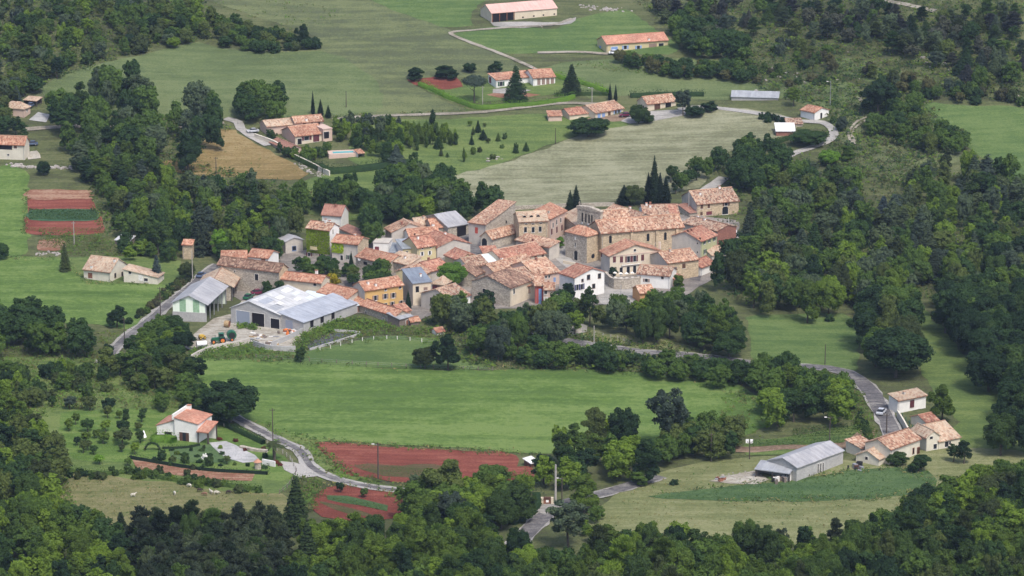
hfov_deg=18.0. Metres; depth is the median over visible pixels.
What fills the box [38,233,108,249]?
crop rows
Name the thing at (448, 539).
broadleaf tree
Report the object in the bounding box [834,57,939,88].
hill field
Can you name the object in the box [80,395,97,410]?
fruit tree
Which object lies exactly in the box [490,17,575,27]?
barn yard
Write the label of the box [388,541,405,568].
pine tree
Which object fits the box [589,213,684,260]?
church
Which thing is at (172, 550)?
pine tree
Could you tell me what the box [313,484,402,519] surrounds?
ploughed field
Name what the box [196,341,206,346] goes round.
liquid tank
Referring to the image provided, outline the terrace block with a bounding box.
[317,124,332,141]
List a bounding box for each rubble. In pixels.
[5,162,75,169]
[35,250,60,255]
[294,163,327,177]
[579,4,632,11]
[754,67,859,90]
[847,47,1018,95]
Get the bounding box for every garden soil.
[408,77,462,88]
[487,93,538,97]
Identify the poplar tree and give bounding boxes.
[69,139,88,168]
[75,156,92,181]
[85,143,96,161]
[92,156,111,182]
[109,209,121,228]
[110,157,125,186]
[113,143,123,158]
[117,169,128,189]
[127,166,142,189]
[136,159,147,181]
[175,174,193,195]
[193,179,203,206]
[200,174,206,186]
[222,209,236,228]
[236,206,248,220]
[265,195,281,221]
[279,193,298,210]
[331,115,339,134]
[335,122,344,141]
[349,130,355,143]
[361,113,370,128]
[380,146,388,161]
[415,136,419,150]
[419,130,424,143]
[424,133,428,147]
[429,109,435,124]
[438,130,442,141]
[443,131,446,142]
[449,132,453,145]
[453,133,458,144]
[462,148,464,161]
[764,203,772,219]
[787,235,796,243]
[789,174,799,187]
[808,161,821,178]
[809,181,817,208]
[828,163,841,189]
[871,207,882,226]
[873,235,888,250]
[889,235,904,258]
[906,166,922,184]
[920,229,936,250]
[937,159,952,186]
[962,215,976,229]
[975,180,987,203]
[977,171,985,177]
[979,154,996,174]
[1008,176,1023,202]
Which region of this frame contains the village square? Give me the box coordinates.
[232,214,739,319]
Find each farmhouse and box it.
[681,186,739,215]
[864,427,921,464]
[909,420,961,448]
[910,422,940,450]
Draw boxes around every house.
[0,135,29,159]
[9,101,31,117]
[221,250,247,257]
[247,248,279,261]
[280,270,330,291]
[305,218,339,257]
[321,203,348,227]
[330,233,369,262]
[352,275,404,304]
[353,149,364,157]
[354,247,401,273]
[373,237,392,251]
[384,218,425,241]
[393,250,421,272]
[396,260,432,281]
[401,267,431,305]
[402,233,437,260]
[403,226,438,237]
[410,215,426,226]
[419,257,445,280]
[419,282,471,308]
[425,217,443,231]
[427,229,471,257]
[431,275,452,288]
[453,253,496,266]
[456,261,484,286]
[467,199,516,244]
[471,267,533,306]
[479,224,515,246]
[480,253,531,275]
[487,241,546,260]
[487,266,533,279]
[511,256,559,284]
[513,210,548,241]
[514,233,560,259]
[527,277,534,298]
[533,202,567,238]
[534,275,543,303]
[543,280,554,299]
[558,263,605,299]
[596,32,668,51]
[603,208,629,218]
[606,204,649,216]
[636,264,677,288]
[638,202,679,214]
[650,247,699,278]
[671,224,718,257]
[683,215,737,244]
[887,388,927,412]
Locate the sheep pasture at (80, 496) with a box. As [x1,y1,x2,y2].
[59,473,287,525]
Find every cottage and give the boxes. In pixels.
[279,234,303,253]
[443,247,475,263]
[632,284,653,302]
[698,255,712,275]
[707,245,725,259]
[800,104,829,119]
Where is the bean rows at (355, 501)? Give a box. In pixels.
[327,495,387,510]
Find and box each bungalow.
[82,255,127,281]
[525,68,555,85]
[581,100,624,118]
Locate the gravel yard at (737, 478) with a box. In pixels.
[711,471,768,483]
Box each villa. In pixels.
[155,415,174,434]
[172,404,212,442]
[280,123,321,144]
[290,114,323,124]
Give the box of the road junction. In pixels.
[281,461,315,477]
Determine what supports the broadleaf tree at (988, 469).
on the pale field at (940, 463)
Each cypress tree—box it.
[311,91,314,114]
[317,99,323,115]
[325,106,330,117]
[349,253,353,265]
[405,292,411,307]
[564,190,573,210]
[572,185,580,208]
[608,86,611,100]
[614,85,617,100]
[616,185,630,205]
[643,172,649,203]
[646,155,659,203]
[655,173,664,203]
[663,175,671,203]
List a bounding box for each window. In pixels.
[302,136,311,140]
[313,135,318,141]
[372,295,378,300]
[382,293,387,299]
[390,292,395,298]
[482,238,486,245]
[579,283,584,289]
[625,256,631,262]
[631,255,637,261]
[722,206,728,214]
[909,400,914,408]
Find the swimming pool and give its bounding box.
[327,150,356,158]
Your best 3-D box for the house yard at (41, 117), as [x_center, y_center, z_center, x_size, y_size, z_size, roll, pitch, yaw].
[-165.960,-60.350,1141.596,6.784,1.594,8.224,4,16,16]
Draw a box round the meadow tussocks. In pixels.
[73,104,917,541]
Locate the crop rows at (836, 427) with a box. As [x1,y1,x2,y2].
[792,422,859,436]
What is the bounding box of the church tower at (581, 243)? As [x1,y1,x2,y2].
[564,224,598,262]
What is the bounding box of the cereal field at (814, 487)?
[649,467,936,501]
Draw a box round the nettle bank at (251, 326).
[188,315,390,357]
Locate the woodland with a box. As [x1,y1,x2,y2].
[0,0,1023,575]
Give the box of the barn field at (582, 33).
[455,9,679,54]
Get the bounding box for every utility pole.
[272,408,273,455]
[372,443,380,481]
[554,464,556,502]
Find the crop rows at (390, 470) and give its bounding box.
[355,464,437,475]
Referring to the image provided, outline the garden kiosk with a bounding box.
[254,459,261,469]
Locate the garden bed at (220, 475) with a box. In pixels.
[133,460,254,480]
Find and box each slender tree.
[0,390,16,411]
[0,409,11,421]
[0,423,15,447]
[0,452,6,464]
[0,500,7,529]
[0,503,9,534]
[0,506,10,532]
[0,552,17,572]
[6,89,18,101]
[8,116,20,134]
[8,470,26,488]
[9,77,21,82]
[9,400,29,419]
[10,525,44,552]
[11,401,33,421]
[13,12,31,26]
[16,33,32,46]
[17,428,42,447]
[19,77,28,96]
[21,46,33,61]
[25,413,45,425]
[28,7,45,23]
[33,431,49,448]
[42,446,60,458]
[44,54,53,73]
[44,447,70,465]
[45,521,61,541]
[49,57,64,78]
[52,109,78,127]
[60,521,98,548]
[67,19,76,26]
[67,565,74,575]
[68,557,84,575]
[73,5,84,18]
[74,81,88,109]
[76,509,90,534]
[78,124,97,150]
[80,18,93,33]
[86,567,112,575]
[89,508,98,520]
[90,553,105,571]
[91,64,106,76]
[98,125,115,146]
[98,343,114,354]
[106,532,137,557]
[108,110,122,134]
[112,353,128,375]
[120,140,133,154]
[121,77,143,89]
[121,348,148,370]
[122,367,137,383]
[123,113,146,127]
[123,335,140,367]
[124,192,138,207]
[128,74,145,92]
[129,179,147,195]
[130,95,144,114]
[130,153,146,168]
[130,193,149,203]
[140,76,154,86]
[140,217,154,239]
[140,353,152,383]
[143,154,160,179]
[143,172,156,187]
[143,181,163,193]
[145,220,169,253]
[146,365,160,387]
[147,16,157,27]
[158,345,181,363]
[161,345,172,368]
[167,353,183,374]
[168,179,179,206]
[175,135,185,169]
[179,358,197,379]
[182,357,207,374]
[189,95,206,117]
[190,205,214,228]
[221,184,234,204]
[229,176,250,199]
[230,209,239,225]
[233,213,252,237]
[245,198,264,222]
[256,198,279,228]
[263,189,276,198]
[268,209,287,229]
[279,183,290,194]
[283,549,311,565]
[303,264,318,273]
[314,260,324,273]
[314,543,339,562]
[346,267,359,283]
[361,121,370,131]
[362,127,370,141]
[367,113,374,125]
[368,127,379,139]
[378,569,390,575]
[408,508,427,523]
[414,526,426,553]
[423,557,442,575]
[455,555,483,573]
[469,300,481,325]
[474,290,495,309]
[479,311,498,325]
[482,513,499,534]
[507,306,529,322]
[522,302,531,324]
[522,560,547,575]
[531,454,556,484]
[545,499,588,547]
[553,431,573,459]
[556,446,574,466]
[556,548,575,568]
[557,568,571,575]
[560,302,576,318]
[567,310,585,333]
[567,423,586,451]
[572,448,599,468]
[579,433,605,457]
[580,285,598,326]
[587,561,600,572]
[603,524,619,539]
[619,311,630,332]
[619,434,642,468]
[625,309,637,336]
[629,298,646,311]
[644,387,690,431]
[647,535,667,550]
[666,165,675,182]
[671,173,681,193]
[674,90,690,114]
[683,544,695,550]
[685,528,713,546]
[688,328,713,349]
[692,162,702,179]
[695,293,714,310]
[716,0,727,15]
[718,298,734,319]
[719,14,736,25]
[722,307,737,319]
[727,535,745,550]
[728,315,742,330]
[734,232,753,251]
[735,523,757,558]
[738,235,760,262]
[739,261,757,292]
[742,271,763,307]
[750,558,763,566]
[762,397,791,425]
[766,367,789,386]
[773,240,786,257]
[776,527,789,538]
[779,224,787,239]
[780,362,801,387]
[781,214,796,236]
[783,389,803,421]
[786,87,801,105]
[788,269,806,278]
[794,547,810,557]
[795,525,814,548]
[798,384,810,411]
[801,0,815,9]
[815,196,835,219]
[818,233,832,252]
[819,374,828,381]
[820,386,838,423]
[822,164,835,182]
[827,0,842,4]
[827,2,840,15]
[828,216,842,230]
[830,230,848,248]
[836,177,852,190]
[842,14,860,27]
[845,261,865,272]
[846,186,863,212]
[848,7,860,15]
[852,200,874,221]
[863,283,882,297]
[868,275,889,289]
[869,0,887,15]
[875,246,896,261]
[885,256,907,267]
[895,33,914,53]
[895,495,905,518]
[899,549,931,575]
[908,548,933,575]
[910,213,932,244]
[911,267,922,282]
[912,525,944,552]
[920,160,937,175]
[927,50,945,66]
[930,206,945,229]
[933,272,963,292]
[935,248,949,264]
[935,513,956,540]
[935,549,955,566]
[937,525,947,541]
[938,492,959,518]
[939,146,953,168]
[944,242,961,253]
[944,549,960,568]
[946,31,959,47]
[946,196,957,203]
[946,207,957,223]
[946,443,961,461]
[951,14,966,23]
[951,483,974,515]
[957,440,972,463]
[958,274,976,283]
[959,242,981,252]
[963,172,984,195]
[967,553,985,575]
[970,506,979,516]
[970,516,999,540]
[972,217,991,227]
[982,186,1001,210]
[987,25,1000,38]
[993,504,1023,533]
[995,267,1015,286]
[998,560,1013,575]
[999,184,1009,202]
[999,266,1008,275]
[1000,249,1021,270]
[1006,498,1022,508]
[1011,235,1023,251]
[1013,520,1023,537]
[1015,245,1023,253]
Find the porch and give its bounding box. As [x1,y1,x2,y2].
[196,420,217,443]
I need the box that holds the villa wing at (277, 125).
[259,117,293,133]
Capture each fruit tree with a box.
[48,396,56,406]
[63,395,76,409]
[64,418,72,430]
[71,412,79,423]
[73,436,80,445]
[79,440,87,452]
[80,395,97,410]
[80,418,93,431]
[80,432,91,439]
[86,440,92,447]
[90,445,98,451]
[92,429,99,435]
[93,454,104,464]
[97,431,109,443]
[100,420,110,431]
[101,397,116,408]
[103,405,111,417]
[115,427,132,442]
[116,410,122,415]
[116,419,129,429]
[118,443,124,449]
[122,413,129,420]
[124,457,131,464]
[130,442,138,452]
[134,422,142,428]
[134,430,143,442]
[137,412,145,421]
[139,408,146,412]
[158,401,167,412]
[223,455,230,462]
[335,482,343,490]
[360,488,367,495]
[407,135,413,143]
[409,127,413,135]
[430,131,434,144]
[442,126,447,134]
[609,267,618,276]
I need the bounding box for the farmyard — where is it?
[185,314,311,351]
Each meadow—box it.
[36,0,519,118]
[42,42,383,117]
[348,114,635,175]
[456,107,796,205]
[920,310,1023,451]
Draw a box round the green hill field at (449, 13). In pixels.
[372,0,484,26]
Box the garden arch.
[143,441,160,449]
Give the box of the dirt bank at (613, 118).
[587,114,628,121]
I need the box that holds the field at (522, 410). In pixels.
[196,358,766,453]
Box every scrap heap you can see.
[249,331,278,341]
[277,328,295,334]
[715,476,725,481]
[772,474,790,483]
[847,461,863,470]
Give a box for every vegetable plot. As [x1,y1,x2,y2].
[24,198,104,234]
[37,239,65,250]
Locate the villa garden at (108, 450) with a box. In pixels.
[59,408,293,480]
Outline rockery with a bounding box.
[239,445,267,452]
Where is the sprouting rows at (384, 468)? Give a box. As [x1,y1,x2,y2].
[353,463,441,476]
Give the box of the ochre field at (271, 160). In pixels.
[162,129,308,179]
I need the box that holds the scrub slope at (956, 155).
[827,103,962,181]
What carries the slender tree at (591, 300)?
on the terrain at (54, 152)
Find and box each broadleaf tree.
[0,532,15,570]
[0,568,11,575]
[2,511,23,556]
[7,495,33,517]
[8,563,30,575]
[13,470,41,497]
[13,506,26,524]
[16,491,45,523]
[19,513,39,540]
[27,458,61,481]
[27,533,43,571]
[31,537,60,572]
[36,161,50,174]
[48,500,77,535]
[51,559,71,575]
[64,527,92,560]
[82,545,111,563]
[101,559,121,575]
[105,547,129,566]
[106,305,127,326]
[116,563,135,575]
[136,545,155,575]
[154,567,174,575]
[171,562,190,575]
[172,331,196,346]
[176,129,202,169]
[177,262,195,277]
[178,402,204,411]
[179,511,199,535]
[182,531,202,551]
[182,541,192,560]
[184,561,204,575]
[195,519,225,538]
[200,378,259,422]
[209,229,230,253]
[211,556,228,565]
[228,526,252,548]
[240,516,266,533]
[242,541,259,558]
[249,522,263,535]
[266,539,289,564]
[274,562,307,575]
[290,557,310,572]
[293,24,310,41]
[294,346,306,361]
[296,523,326,554]
[299,518,315,529]
[313,522,332,548]
[322,556,342,575]
[336,541,354,559]
[339,544,370,575]
[344,520,366,547]
[362,516,384,536]
[362,530,385,568]
[366,563,388,575]
[367,514,384,537]
[371,557,396,573]
[373,540,398,560]
[385,521,406,541]
[389,534,403,542]
[393,512,408,523]
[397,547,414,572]
[404,516,427,540]
[405,492,442,516]
[407,67,424,79]
[411,346,437,367]
[413,570,423,575]
[414,511,422,519]
[415,194,439,216]
[420,458,464,487]
[422,500,440,528]
[422,525,439,552]
[424,525,460,557]
[430,334,460,369]
[434,65,458,78]
[437,261,467,283]
[437,491,466,517]
[442,549,462,562]
[445,501,479,524]
[446,525,473,551]
[452,505,479,529]
[453,562,483,575]
[454,536,468,555]
[462,63,476,71]
[468,548,491,575]
[470,483,493,516]
[471,527,493,546]
[479,464,512,481]
[480,536,506,556]
[481,472,497,491]
[483,325,511,360]
[483,542,506,574]
[485,489,519,528]
[486,562,512,575]
[487,61,502,72]
[502,567,521,575]
[503,552,519,565]
[504,479,536,520]
[504,564,515,571]
[506,527,532,552]
[508,311,529,348]
[509,544,537,564]
[509,553,526,571]
[515,473,534,488]
[520,565,539,575]
[532,547,551,572]
[537,309,572,341]
[544,564,557,575]
[557,236,564,246]
[562,283,575,297]
[565,117,610,136]
[568,473,599,511]
[571,560,589,575]
[580,407,606,443]
[583,544,597,565]
[593,536,615,558]
[596,561,616,574]
[598,570,620,575]
[603,534,633,573]
[604,418,610,431]
[608,407,640,439]
[622,555,651,575]
[625,185,646,204]
[628,530,641,551]
[629,104,650,123]
[629,470,649,484]
[632,308,652,343]
[632,438,661,479]
[633,540,648,557]
[635,520,660,540]
[641,115,654,122]
[642,522,656,545]
[646,570,656,575]
[647,294,663,309]
[651,301,668,343]
[653,555,669,574]
[655,562,665,573]
[656,562,689,575]
[659,540,686,562]
[663,297,678,338]
[664,525,685,536]
[668,534,686,544]
[668,547,694,575]
[673,274,683,286]
[685,106,705,115]
[696,544,721,575]
[700,101,717,110]
[703,309,730,343]
[712,326,747,357]
[717,538,746,575]
[719,554,738,575]
[723,248,749,289]
[731,518,756,553]
[741,570,768,575]
[745,559,775,573]
[753,524,769,550]
[756,530,786,564]
[774,534,794,559]
[774,568,793,575]
[776,548,795,568]
[778,241,803,261]
[788,128,829,144]
[794,279,820,322]
[794,559,808,575]
[799,555,824,575]
[802,254,823,275]
[811,536,838,554]
[815,275,847,313]
[816,549,841,575]
[817,149,840,162]
[829,261,852,294]
[834,541,856,552]
[835,116,848,129]
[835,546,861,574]
[839,519,860,538]
[840,144,855,159]
[840,527,872,553]
[846,302,877,335]
[848,567,868,575]
[853,311,875,344]
[858,80,901,111]
[858,520,880,551]
[860,326,883,367]
[862,287,881,317]
[862,326,935,377]
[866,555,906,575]
[869,513,880,535]
[869,535,882,560]
[874,262,892,281]
[875,300,898,325]
[875,528,894,556]
[883,265,909,288]
[885,451,909,464]
[887,288,909,303]
[888,324,923,337]
[890,314,924,337]
[892,530,913,551]
[893,542,916,575]
[898,500,925,528]
[904,493,929,519]
[906,483,939,499]
[907,454,931,470]
[922,539,938,555]
[924,561,953,575]
[926,384,955,419]
[930,289,959,332]
[934,279,955,294]
[942,251,961,277]
[942,290,968,334]
[946,304,972,340]
[951,312,988,349]
[955,539,985,575]
[956,569,965,575]
[964,345,1009,391]
[968,296,1001,311]
[968,325,1008,351]
[971,463,994,474]
[973,528,994,544]
[974,498,1002,522]
[975,471,1005,492]
[978,494,1006,516]
[979,552,1001,575]
[981,304,1009,315]
[982,412,1018,455]
[983,539,1007,560]
[984,285,1010,300]
[985,255,1005,273]
[985,308,1014,330]
[985,401,1015,447]
[986,321,993,329]
[987,240,1010,262]
[988,529,1014,549]
[995,462,1018,472]
[995,481,1017,502]
[996,281,1012,294]
[996,342,1023,357]
[996,372,1023,415]
[996,540,1015,560]
[997,294,1016,312]
[1001,351,1023,380]
[1001,358,1023,380]
[1001,471,1018,485]
[1003,328,1023,338]
[1007,331,1023,345]
[1009,276,1023,293]
[1009,289,1023,311]
[1010,384,1023,417]
[1012,564,1023,575]
[1013,468,1023,493]
[1013,531,1023,558]
[1015,540,1023,558]
[1016,408,1023,447]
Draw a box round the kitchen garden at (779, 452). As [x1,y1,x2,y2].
[743,426,876,454]
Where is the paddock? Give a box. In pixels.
[302,171,435,219]
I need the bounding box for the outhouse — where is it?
[909,411,939,424]
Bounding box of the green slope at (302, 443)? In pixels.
[243,416,396,486]
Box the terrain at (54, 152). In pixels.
[0,0,1023,571]
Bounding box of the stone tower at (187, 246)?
[181,239,194,258]
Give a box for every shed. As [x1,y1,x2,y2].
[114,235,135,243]
[305,290,324,297]
[386,312,412,326]
[479,245,496,253]
[546,110,562,120]
[678,203,696,216]
[767,440,844,480]
[774,123,795,135]
[784,118,802,126]
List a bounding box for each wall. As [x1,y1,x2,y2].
[191,338,249,357]
[253,340,295,351]
[254,133,329,175]
[262,459,275,466]
[271,328,302,344]
[309,329,359,350]
[515,202,613,209]
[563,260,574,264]
[567,328,580,333]
[576,201,603,227]
[604,271,640,288]
[897,410,907,428]
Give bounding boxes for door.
[179,431,189,441]
[236,310,249,324]
[285,320,292,328]
[574,251,577,260]
[654,104,659,109]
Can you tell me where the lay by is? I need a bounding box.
[538,503,563,513]
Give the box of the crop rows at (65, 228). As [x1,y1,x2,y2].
[30,227,101,230]
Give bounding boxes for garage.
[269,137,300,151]
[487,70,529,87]
[636,93,675,110]
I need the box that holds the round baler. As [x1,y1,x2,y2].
[226,330,236,340]
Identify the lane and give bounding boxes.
[240,292,261,302]
[690,275,700,280]
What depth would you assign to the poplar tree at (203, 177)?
1057.12 m
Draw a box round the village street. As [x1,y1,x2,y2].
[461,234,480,254]
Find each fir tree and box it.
[15,86,21,101]
[59,243,71,272]
[117,512,128,537]
[152,255,163,279]
[191,201,212,257]
[246,180,264,224]
[282,476,308,537]
[297,521,319,558]
[387,144,405,164]
[433,136,443,149]
[469,136,474,144]
[475,120,481,132]
[479,129,486,140]
[496,133,500,141]
[502,66,527,102]
[512,145,519,153]
[523,143,528,151]
[561,63,580,96]
[715,0,727,16]
[738,12,745,26]
[741,10,751,28]
[741,201,755,234]
[753,197,760,211]
[759,7,774,23]
[766,223,784,251]
[783,211,798,236]
[794,228,809,245]
[807,221,824,252]
[834,225,841,232]
[836,183,845,196]
[844,9,850,26]
[849,179,854,187]
[865,3,877,18]
[865,216,872,229]
[868,13,879,36]
[876,196,887,214]
[883,194,901,212]
[893,207,910,228]
[904,14,917,33]
[910,233,918,254]
[920,20,930,35]
[921,249,940,284]
[931,188,948,211]
[946,198,962,219]
[951,60,964,75]
[955,178,967,194]
[957,64,972,81]
[958,47,974,67]
[962,155,980,182]
[962,170,973,194]
[970,231,981,253]
[975,49,987,66]
[979,249,988,271]
[987,56,1000,75]
[989,14,1002,35]
[993,198,1017,227]
[999,45,1008,63]
[1001,225,1013,240]
[1016,55,1023,70]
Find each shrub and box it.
[0,370,11,380]
[8,364,18,373]
[9,6,23,22]
[12,370,22,389]
[14,381,19,389]
[18,364,26,373]
[18,379,32,389]
[21,369,30,380]
[24,20,34,35]
[31,46,47,60]
[37,361,54,379]
[40,34,51,48]
[41,381,46,390]
[44,0,57,6]
[44,389,56,400]
[51,370,65,387]
[54,358,67,372]
[56,22,65,41]
[57,56,71,69]
[61,49,76,62]
[67,361,74,374]
[67,472,73,477]
[70,372,86,388]
[73,362,93,381]
[74,470,80,479]
[75,383,84,391]
[79,51,96,65]
[80,362,93,374]
[80,470,88,476]
[81,38,95,53]
[82,381,93,396]
[88,471,94,479]
[93,471,99,478]
[98,472,106,480]
[99,381,113,391]
[112,468,118,475]
[123,465,133,474]
[125,21,140,35]
[125,33,134,45]
[126,317,132,323]
[127,372,145,390]
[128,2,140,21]
[129,34,150,54]
[130,473,136,479]
[134,466,140,474]
[136,308,144,315]
[136,471,146,478]
[144,307,150,313]
[145,302,154,308]
[148,23,164,39]
[149,469,158,478]
[152,298,159,306]
[155,464,163,473]
[157,449,166,460]
[163,293,168,299]
[168,455,176,461]
[176,478,184,484]
[180,454,189,463]
[183,469,190,475]
[183,475,192,484]
[187,4,200,14]
[190,473,197,479]
[193,478,203,488]
[203,455,213,466]
[205,477,213,486]
[211,478,221,487]
[218,22,230,36]
[223,17,230,22]
[232,484,243,493]
[243,486,249,491]
[248,40,255,50]
[249,25,263,34]
[255,486,262,492]
[267,30,278,39]
[268,25,285,38]
[268,42,280,53]
[290,40,300,51]
[299,149,311,159]
[309,36,322,49]
[318,146,327,158]
[326,273,341,283]
[470,147,475,154]
[489,154,495,159]
[635,356,646,365]
[669,479,678,485]
[752,76,761,83]
[758,112,764,119]
[760,62,767,69]
[763,114,771,122]
[766,68,772,74]
[769,42,779,51]
[770,72,775,77]
[773,63,782,70]
[774,42,787,55]
[774,115,779,121]
[775,36,784,45]
[775,69,782,74]
[784,38,791,46]
[784,79,793,86]
[789,38,799,49]
[793,77,802,84]
[797,58,808,69]
[804,50,815,58]
[805,73,817,81]
[810,51,821,65]
[812,78,819,85]
[820,49,827,61]
[821,77,830,84]
[825,59,838,71]
[825,314,834,321]
[830,116,836,123]
[854,418,860,424]
[859,421,869,429]
[861,61,874,76]
[862,428,871,434]
[877,73,886,82]
[887,69,898,82]
[900,70,910,82]
[920,87,934,99]
[921,75,935,88]
[943,77,951,86]
[945,82,955,91]
[955,81,963,88]
[960,81,974,99]
[966,81,978,87]
[968,95,981,105]
[971,87,983,97]
[980,86,988,95]
[994,87,1008,101]
[999,84,1010,89]
[1006,88,1018,102]
[1015,97,1023,105]
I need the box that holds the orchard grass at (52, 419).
[0,357,298,493]
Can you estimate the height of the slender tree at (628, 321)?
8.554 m
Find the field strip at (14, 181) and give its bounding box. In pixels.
[0,164,30,256]
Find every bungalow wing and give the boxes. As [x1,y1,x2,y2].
[122,264,164,283]
[561,106,588,119]
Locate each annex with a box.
[389,242,397,253]
[395,238,411,252]
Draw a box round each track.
[25,121,224,130]
[332,102,593,118]
[448,18,572,68]
[538,51,608,54]
[677,105,838,156]
[847,113,881,141]
[851,119,864,143]
[884,0,936,11]
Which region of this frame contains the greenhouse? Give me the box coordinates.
[731,90,779,99]
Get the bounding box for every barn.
[200,267,240,300]
[316,282,357,299]
[353,296,409,321]
[425,210,468,236]
[480,0,557,21]
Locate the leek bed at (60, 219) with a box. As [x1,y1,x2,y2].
[26,209,98,220]
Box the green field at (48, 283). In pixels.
[0,256,169,328]
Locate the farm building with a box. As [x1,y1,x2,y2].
[216,255,288,291]
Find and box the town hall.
[598,238,661,276]
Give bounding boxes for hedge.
[63,465,258,490]
[127,454,267,474]
[148,429,179,443]
[160,442,200,448]
[212,415,265,444]
[261,463,269,468]
[287,148,322,169]
[316,158,409,173]
[416,79,575,109]
[508,485,543,524]
[554,71,608,92]
[554,89,608,96]
[628,88,705,97]
[763,131,795,145]
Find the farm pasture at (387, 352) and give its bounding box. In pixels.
[196,335,491,369]
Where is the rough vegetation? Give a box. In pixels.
[0,0,879,512]
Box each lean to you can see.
[754,460,791,481]
[844,435,868,454]
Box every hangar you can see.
[171,277,228,321]
[230,284,317,328]
[277,293,357,331]
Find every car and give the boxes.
[29,140,37,144]
[196,272,205,277]
[243,293,253,299]
[246,128,258,132]
[250,289,262,294]
[619,112,630,116]
[876,407,886,414]
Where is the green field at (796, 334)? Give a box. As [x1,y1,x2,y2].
[745,313,859,370]
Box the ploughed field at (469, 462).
[316,442,518,481]
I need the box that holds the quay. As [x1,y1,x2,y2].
[531,324,586,334]
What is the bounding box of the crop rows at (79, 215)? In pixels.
[28,208,97,219]
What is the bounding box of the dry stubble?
[23,189,93,199]
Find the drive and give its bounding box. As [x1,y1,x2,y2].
[210,441,257,462]
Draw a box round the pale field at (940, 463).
[578,448,1023,543]
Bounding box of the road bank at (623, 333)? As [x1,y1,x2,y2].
[582,329,699,352]
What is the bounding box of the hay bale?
[224,320,230,326]
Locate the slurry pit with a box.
[301,333,350,347]
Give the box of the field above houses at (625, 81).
[541,58,860,108]
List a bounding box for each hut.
[408,316,420,325]
[431,326,445,334]
[522,456,534,467]
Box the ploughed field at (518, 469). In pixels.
[507,466,533,479]
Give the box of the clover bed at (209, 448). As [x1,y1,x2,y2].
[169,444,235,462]
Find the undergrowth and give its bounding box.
[0,0,1023,383]
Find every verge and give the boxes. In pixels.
[95,264,217,362]
[233,415,404,491]
[504,475,665,543]
[583,340,901,434]
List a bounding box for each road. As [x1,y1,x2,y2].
[112,264,217,354]
[223,117,271,145]
[234,416,396,490]
[519,475,665,538]
[562,338,899,434]
[701,176,727,188]
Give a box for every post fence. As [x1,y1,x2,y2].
[223,423,295,469]
[264,355,492,370]
[279,468,296,493]
[322,335,465,348]
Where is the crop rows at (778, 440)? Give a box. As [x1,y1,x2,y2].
[750,436,849,445]
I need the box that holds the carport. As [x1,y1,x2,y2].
[23,96,41,106]
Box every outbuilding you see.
[339,224,361,235]
[390,302,411,313]
[565,208,576,229]
[854,447,884,465]
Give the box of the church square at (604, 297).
[556,246,634,303]
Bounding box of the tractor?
[211,332,225,343]
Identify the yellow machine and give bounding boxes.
[198,334,205,339]
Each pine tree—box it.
[122,505,152,536]
[129,535,155,563]
[130,527,152,553]
[131,517,155,553]
[133,538,156,572]
[135,545,155,575]
[147,554,162,566]
[148,506,160,517]
[149,508,170,535]
[153,541,168,553]
[159,549,171,565]
[164,553,179,566]
[165,547,180,557]
[166,506,183,533]
[167,505,181,523]
[168,523,185,540]
[169,556,184,570]
[172,538,184,555]
[179,541,203,563]
[181,499,201,517]
[181,550,202,565]
[197,510,204,525]
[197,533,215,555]
[199,539,225,563]
[200,507,223,526]
[202,551,222,562]
[202,560,217,575]
[212,559,227,575]
[217,511,230,520]
[218,537,229,554]
[219,518,237,538]
[219,564,239,575]
[220,550,237,565]
[221,541,238,554]
[224,543,235,552]
[229,501,246,526]
[232,549,253,575]
[233,520,242,531]
[236,565,250,575]
[236,572,246,575]
[241,508,258,525]
[244,536,265,552]
[247,552,263,571]
[248,530,267,549]
[251,499,265,521]
[251,565,270,575]
[252,555,276,573]
[261,504,284,526]
[263,511,285,544]
[264,515,290,548]
[264,547,286,569]
[264,565,274,575]
[270,542,286,563]
[274,525,296,555]
[320,518,344,532]
[321,531,347,552]
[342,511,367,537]
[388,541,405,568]
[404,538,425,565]
[430,522,444,529]
[433,554,460,575]
[440,569,452,575]
[441,502,456,522]
[468,511,487,534]
[565,556,586,566]
[583,523,610,556]
[587,570,599,575]
[630,567,647,575]
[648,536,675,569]
[660,564,682,575]
[668,0,683,13]
[674,531,691,549]
[694,0,701,10]
[717,16,730,29]
[746,16,760,35]
[762,0,775,3]
[775,7,792,26]
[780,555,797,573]
[785,0,800,13]
[787,6,793,18]
[792,542,810,552]
[814,0,823,14]
[817,18,835,38]
[826,517,842,540]
[849,14,862,27]
[870,21,883,38]
[881,3,892,14]
[884,31,903,54]
[887,21,901,35]
[889,3,901,17]
[896,17,906,27]
[897,511,922,535]
[914,6,928,20]
[943,52,958,67]
[943,525,974,558]
[946,8,957,19]
[948,18,963,32]
[950,510,974,531]
[960,37,973,53]
[965,498,979,513]
[972,485,986,505]
[978,0,997,15]
[982,13,994,27]
[999,11,1007,27]
[1000,11,1023,31]
[1009,2,1021,12]
[1014,39,1023,55]
[1017,491,1023,508]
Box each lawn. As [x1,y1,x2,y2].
[48,256,184,284]
[410,76,567,101]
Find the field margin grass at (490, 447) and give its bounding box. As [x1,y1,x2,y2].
[10,107,938,508]
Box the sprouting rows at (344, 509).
[320,501,371,515]
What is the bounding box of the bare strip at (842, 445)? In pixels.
[735,428,874,451]
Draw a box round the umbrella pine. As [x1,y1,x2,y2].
[460,74,487,102]
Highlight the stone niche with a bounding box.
[541,497,553,503]
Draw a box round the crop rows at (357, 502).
[326,495,387,509]
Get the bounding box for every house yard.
[28,151,40,158]
[29,112,49,121]
[493,88,529,93]
[622,110,686,123]
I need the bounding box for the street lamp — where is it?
[557,477,564,499]
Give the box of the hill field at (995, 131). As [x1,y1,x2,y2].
[924,102,1023,174]
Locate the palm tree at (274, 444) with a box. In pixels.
[262,441,284,460]

